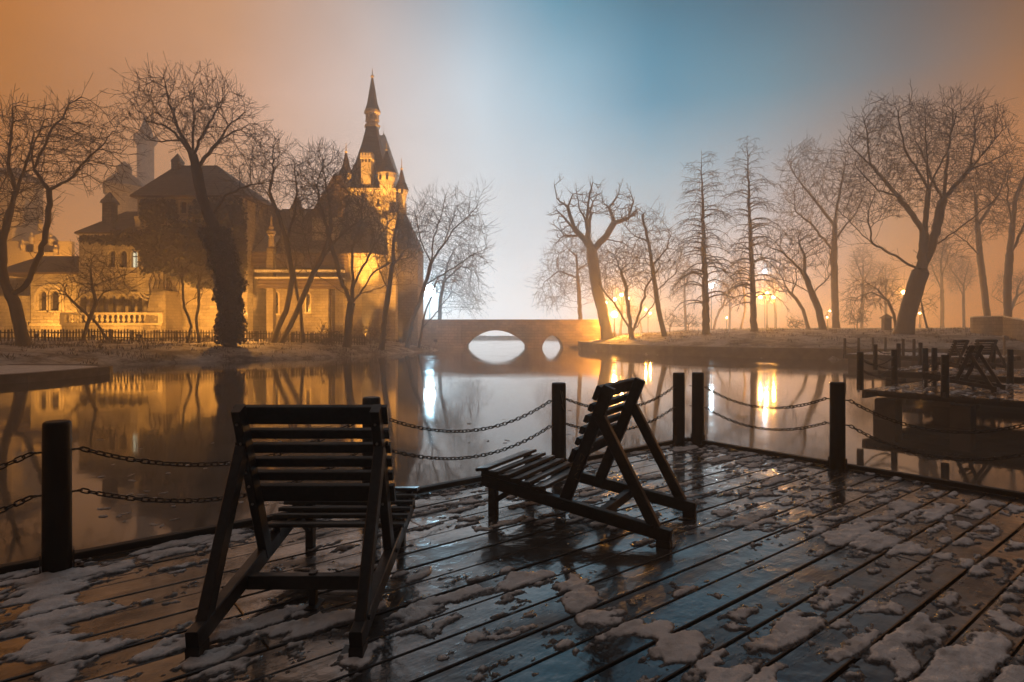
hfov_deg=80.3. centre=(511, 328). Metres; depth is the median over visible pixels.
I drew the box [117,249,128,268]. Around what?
window
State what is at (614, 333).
street lamp
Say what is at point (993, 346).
wooden chair
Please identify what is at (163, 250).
wall ivy
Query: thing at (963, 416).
wooden deck
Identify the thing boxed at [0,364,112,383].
landing quay
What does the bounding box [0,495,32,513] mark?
chain
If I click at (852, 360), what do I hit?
wooden deck
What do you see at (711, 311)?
street lamp
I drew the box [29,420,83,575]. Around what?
railing post
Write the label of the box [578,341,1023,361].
quay wall
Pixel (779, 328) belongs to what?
undergrowth
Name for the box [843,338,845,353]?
railing post
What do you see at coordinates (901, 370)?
chain
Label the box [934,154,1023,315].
bare tree
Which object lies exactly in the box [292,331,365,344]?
picket fence
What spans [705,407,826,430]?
chain
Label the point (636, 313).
tree
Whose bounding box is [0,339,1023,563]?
water
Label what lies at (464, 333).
stone bridge
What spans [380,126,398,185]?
roof
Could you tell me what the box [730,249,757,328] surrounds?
bare tree
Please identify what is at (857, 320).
shrub
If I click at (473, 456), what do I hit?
chain
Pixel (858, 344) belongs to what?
railing post
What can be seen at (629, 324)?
tree
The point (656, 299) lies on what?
bare tree
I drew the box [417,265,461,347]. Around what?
tree
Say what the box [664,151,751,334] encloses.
bare conifer
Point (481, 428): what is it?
chain
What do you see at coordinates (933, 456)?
chain
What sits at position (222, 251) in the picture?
trunk ivy
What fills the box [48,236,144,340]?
tree
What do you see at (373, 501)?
wooden chair
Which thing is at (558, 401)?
railing post
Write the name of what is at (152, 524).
floating ice
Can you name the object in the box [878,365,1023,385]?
wooden deck
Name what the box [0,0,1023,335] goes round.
sky
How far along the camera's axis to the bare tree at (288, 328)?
46.33 m
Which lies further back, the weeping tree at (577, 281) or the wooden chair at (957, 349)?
the weeping tree at (577, 281)
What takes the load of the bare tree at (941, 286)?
on the ground
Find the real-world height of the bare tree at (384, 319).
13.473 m
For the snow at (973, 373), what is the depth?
19.76 m
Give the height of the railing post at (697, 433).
0.862 m
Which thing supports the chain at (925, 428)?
attached to the railing post at (837, 459)
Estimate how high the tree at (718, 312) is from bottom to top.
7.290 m
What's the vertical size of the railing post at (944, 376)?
0.862 m
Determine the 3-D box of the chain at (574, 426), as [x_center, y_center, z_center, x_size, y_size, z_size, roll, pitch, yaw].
[1.241,1.037,6.671,1.862,0.185,0.031,0,0,-41]
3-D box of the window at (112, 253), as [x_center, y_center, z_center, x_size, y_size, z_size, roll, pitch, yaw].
[-35.555,-6.143,54.065,0.946,1.746,0.410,0,0,0]
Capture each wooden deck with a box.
[0,437,1023,681]
[843,354,1020,366]
[862,379,1023,428]
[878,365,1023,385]
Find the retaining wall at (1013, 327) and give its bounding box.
[970,316,1023,341]
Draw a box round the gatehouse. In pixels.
[0,153,281,338]
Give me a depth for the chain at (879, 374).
14.57 m
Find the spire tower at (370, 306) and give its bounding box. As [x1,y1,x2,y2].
[335,68,424,342]
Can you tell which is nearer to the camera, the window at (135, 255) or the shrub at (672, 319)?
the window at (135, 255)
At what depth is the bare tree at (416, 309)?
52.86 m
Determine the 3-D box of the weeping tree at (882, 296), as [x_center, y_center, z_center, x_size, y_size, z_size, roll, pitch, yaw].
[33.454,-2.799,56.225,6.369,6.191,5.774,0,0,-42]
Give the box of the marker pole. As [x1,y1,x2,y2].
[1002,335,1008,355]
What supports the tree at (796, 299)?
on the ground
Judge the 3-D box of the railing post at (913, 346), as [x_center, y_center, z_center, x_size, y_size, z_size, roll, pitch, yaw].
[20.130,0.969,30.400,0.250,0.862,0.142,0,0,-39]
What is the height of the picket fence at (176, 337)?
1.014 m
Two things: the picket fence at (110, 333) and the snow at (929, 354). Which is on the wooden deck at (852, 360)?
the snow at (929, 354)
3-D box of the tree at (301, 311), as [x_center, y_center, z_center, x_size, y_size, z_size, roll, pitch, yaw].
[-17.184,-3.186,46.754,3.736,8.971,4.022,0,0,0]
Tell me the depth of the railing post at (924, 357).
16.35 m
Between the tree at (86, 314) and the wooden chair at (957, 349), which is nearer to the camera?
the wooden chair at (957, 349)
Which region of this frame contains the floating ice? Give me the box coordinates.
[97,410,570,526]
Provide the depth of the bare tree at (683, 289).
83.33 m
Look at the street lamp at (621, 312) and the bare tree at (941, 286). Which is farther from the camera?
the bare tree at (941, 286)
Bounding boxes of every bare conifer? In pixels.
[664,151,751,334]
[711,136,794,331]
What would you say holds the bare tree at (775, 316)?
on the ground
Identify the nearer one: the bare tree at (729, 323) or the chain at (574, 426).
the chain at (574, 426)
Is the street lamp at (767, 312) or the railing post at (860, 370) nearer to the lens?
the railing post at (860, 370)
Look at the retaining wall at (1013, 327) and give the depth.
43.31 m
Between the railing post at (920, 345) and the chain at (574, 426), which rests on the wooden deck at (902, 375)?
the railing post at (920, 345)
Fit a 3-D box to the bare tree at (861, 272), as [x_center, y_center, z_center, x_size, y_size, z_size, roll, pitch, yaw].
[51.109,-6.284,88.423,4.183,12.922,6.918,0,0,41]
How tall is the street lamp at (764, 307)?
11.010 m
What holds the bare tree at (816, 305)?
on the ground
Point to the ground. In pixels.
(185, 353)
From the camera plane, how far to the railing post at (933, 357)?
16.55 m
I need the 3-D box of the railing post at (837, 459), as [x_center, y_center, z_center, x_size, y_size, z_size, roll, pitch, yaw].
[3.245,0.969,6.052,0.142,0.862,0.250,0,0,-39]
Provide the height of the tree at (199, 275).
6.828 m
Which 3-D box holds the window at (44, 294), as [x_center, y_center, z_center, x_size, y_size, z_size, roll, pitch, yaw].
[-42.476,-2.530,55.065,1.223,2.139,0.410,0,0,0]
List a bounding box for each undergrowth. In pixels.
[0,335,437,363]
[591,327,1015,346]
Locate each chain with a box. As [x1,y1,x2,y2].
[0,452,33,469]
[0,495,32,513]
[80,424,353,466]
[80,453,357,502]
[389,400,550,432]
[391,425,550,459]
[566,386,673,406]
[566,407,673,430]
[705,386,826,408]
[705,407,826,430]
[849,399,1023,433]
[849,424,1023,460]
[864,356,893,365]
[864,359,940,371]
[864,367,891,375]
[864,370,940,382]
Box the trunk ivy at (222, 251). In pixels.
[198,225,248,344]
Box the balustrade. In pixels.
[60,312,164,338]
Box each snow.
[0,441,1023,681]
[848,351,1017,357]
[869,380,1023,400]
[898,365,1023,376]
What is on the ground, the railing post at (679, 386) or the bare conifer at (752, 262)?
the bare conifer at (752, 262)
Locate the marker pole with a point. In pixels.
(1004, 344)
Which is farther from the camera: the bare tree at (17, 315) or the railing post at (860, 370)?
the bare tree at (17, 315)
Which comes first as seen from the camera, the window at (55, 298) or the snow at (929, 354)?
the snow at (929, 354)
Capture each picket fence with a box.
[0,329,43,340]
[43,328,131,340]
[131,329,214,340]
[243,330,292,341]
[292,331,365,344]
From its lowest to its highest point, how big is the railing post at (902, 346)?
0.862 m
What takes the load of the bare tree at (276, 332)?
on the ground
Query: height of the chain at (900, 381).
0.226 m
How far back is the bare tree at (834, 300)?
62.73 m
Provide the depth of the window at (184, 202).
53.34 m
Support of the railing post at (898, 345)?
on the wooden deck at (902, 375)
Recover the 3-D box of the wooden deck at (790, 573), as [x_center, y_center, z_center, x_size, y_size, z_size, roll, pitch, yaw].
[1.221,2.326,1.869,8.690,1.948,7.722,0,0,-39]
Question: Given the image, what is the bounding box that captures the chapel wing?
[251,174,351,338]
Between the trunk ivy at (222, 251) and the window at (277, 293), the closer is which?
the trunk ivy at (222, 251)
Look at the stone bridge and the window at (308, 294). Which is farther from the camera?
the stone bridge
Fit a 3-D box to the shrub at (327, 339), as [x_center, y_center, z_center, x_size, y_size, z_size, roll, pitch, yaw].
[-14.437,0.695,47.995,2.796,2.845,2.696,0,0,0]
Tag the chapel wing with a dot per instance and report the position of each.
(270, 286)
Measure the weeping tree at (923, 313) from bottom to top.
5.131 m
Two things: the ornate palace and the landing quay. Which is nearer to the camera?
the landing quay
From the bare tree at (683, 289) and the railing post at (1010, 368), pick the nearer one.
the railing post at (1010, 368)
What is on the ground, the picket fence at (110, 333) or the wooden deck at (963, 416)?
the picket fence at (110, 333)
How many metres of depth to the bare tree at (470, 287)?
73.80 m
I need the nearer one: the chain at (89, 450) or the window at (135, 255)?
the chain at (89, 450)
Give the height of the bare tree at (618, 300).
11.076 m
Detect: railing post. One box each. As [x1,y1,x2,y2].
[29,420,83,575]
[362,396,380,482]
[549,382,567,462]
[672,372,686,444]
[688,372,706,444]
[823,382,851,470]
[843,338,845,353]
[857,338,859,351]
[857,352,863,389]
[873,344,877,369]
[884,337,886,351]
[891,350,897,383]
[896,343,900,367]
[901,339,904,355]
[912,339,915,355]
[918,342,922,365]
[922,348,927,379]
[931,348,937,371]
[941,355,948,397]
[991,349,995,367]
[1006,349,1013,383]
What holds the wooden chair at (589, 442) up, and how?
on the wooden deck at (790, 573)
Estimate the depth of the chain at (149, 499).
3.84 m
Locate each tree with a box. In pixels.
[0,73,150,345]
[32,266,108,339]
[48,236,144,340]
[103,51,287,346]
[170,253,210,342]
[181,251,211,342]
[226,164,278,201]
[234,123,328,342]
[268,230,316,342]
[276,136,440,347]
[278,137,383,342]
[356,186,432,349]
[395,174,502,347]
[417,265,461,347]
[423,230,493,318]
[524,227,618,318]
[547,173,643,339]
[587,237,676,338]
[602,195,693,336]
[606,282,637,334]
[625,302,646,332]
[670,255,696,329]
[709,279,742,327]
[717,269,749,328]
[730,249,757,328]
[755,249,812,328]
[755,261,784,327]
[757,213,846,329]
[771,135,877,327]
[824,81,1023,334]
[829,265,905,327]
[848,242,879,327]
[864,260,901,313]
[899,285,943,327]
[928,230,958,326]
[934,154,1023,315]
[943,251,978,327]
[970,126,1023,316]
[989,268,1023,309]
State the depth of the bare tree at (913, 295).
46.49 m
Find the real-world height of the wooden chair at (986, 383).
1.023 m
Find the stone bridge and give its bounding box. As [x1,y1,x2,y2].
[416,319,611,347]
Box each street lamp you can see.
[613,310,615,336]
[614,296,623,335]
[711,288,711,328]
[760,291,773,327]
[764,277,764,328]
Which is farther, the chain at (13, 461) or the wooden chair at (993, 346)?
the wooden chair at (993, 346)
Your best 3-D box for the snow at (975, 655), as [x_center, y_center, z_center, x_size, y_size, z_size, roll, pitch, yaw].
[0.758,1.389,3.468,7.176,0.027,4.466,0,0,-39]
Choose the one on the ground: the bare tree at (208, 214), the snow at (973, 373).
the bare tree at (208, 214)
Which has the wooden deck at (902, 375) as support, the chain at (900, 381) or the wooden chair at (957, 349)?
the wooden chair at (957, 349)
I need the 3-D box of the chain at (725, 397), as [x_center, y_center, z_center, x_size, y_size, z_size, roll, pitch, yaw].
[2.755,0.794,6.726,0.031,0.193,1.456,0,0,-36]
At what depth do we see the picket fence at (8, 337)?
42.88 m
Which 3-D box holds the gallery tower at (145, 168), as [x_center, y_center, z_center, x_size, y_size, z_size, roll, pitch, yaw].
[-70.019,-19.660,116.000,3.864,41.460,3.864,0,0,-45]
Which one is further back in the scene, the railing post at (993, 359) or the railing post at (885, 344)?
the railing post at (885, 344)
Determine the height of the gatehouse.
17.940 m
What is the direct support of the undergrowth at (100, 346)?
on the ground
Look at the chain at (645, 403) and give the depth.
6.91 m
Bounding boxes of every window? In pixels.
[35,288,48,311]
[48,288,61,311]
[106,249,116,268]
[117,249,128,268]
[129,249,137,268]
[177,200,188,214]
[276,291,279,314]
[304,292,311,312]
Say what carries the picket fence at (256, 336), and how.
on the ground
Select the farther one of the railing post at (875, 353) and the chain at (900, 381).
the railing post at (875, 353)
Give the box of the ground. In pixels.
[0,327,1023,365]
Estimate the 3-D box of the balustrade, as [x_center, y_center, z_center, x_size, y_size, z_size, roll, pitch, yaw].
[-33.611,0.074,52.540,8.634,2.791,3.320,0,0,0]
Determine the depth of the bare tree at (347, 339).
46.75 m
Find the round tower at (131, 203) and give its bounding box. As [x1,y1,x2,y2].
[102,161,143,213]
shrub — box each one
[312,319,343,344]
[352,318,390,343]
[657,308,681,331]
[673,312,701,330]
[785,316,804,327]
[842,309,871,327]
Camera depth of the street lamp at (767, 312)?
73.96 m
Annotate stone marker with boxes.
[879,314,892,329]
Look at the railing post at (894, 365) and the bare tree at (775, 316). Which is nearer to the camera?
the railing post at (894, 365)
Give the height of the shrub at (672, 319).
2.491 m
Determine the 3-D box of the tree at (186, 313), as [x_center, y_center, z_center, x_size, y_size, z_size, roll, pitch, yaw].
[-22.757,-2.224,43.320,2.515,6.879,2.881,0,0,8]
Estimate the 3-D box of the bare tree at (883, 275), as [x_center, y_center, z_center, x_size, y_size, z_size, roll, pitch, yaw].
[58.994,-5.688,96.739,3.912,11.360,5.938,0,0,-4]
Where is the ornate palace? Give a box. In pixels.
[0,168,74,277]
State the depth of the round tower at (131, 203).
80.31 m
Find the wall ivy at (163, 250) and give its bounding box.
[77,196,248,303]
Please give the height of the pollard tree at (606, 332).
16.484 m
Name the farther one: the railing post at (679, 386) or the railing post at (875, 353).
the railing post at (875, 353)
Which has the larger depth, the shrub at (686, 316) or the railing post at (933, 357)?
the shrub at (686, 316)
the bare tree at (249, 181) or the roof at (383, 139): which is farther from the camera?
the roof at (383, 139)
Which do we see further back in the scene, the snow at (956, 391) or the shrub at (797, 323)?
the shrub at (797, 323)
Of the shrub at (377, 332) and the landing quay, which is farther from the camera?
the shrub at (377, 332)
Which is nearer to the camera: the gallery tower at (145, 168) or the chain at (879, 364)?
the chain at (879, 364)
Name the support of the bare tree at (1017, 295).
on the ground
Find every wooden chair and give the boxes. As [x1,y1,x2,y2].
[185,404,419,660]
[475,377,696,549]
[920,345,1005,391]
[928,340,982,371]
[952,339,1005,369]
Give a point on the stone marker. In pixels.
(886, 321)
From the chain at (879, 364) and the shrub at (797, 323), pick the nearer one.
the chain at (879, 364)
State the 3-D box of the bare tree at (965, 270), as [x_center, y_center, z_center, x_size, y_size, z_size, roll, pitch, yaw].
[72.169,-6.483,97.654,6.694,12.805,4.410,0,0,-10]
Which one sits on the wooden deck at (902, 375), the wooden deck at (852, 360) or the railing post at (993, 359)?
the railing post at (993, 359)
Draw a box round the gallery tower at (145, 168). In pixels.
[133,117,157,185]
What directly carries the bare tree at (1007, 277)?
on the ground
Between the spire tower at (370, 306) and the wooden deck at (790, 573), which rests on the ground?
the spire tower at (370, 306)
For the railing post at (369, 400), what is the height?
0.862 m

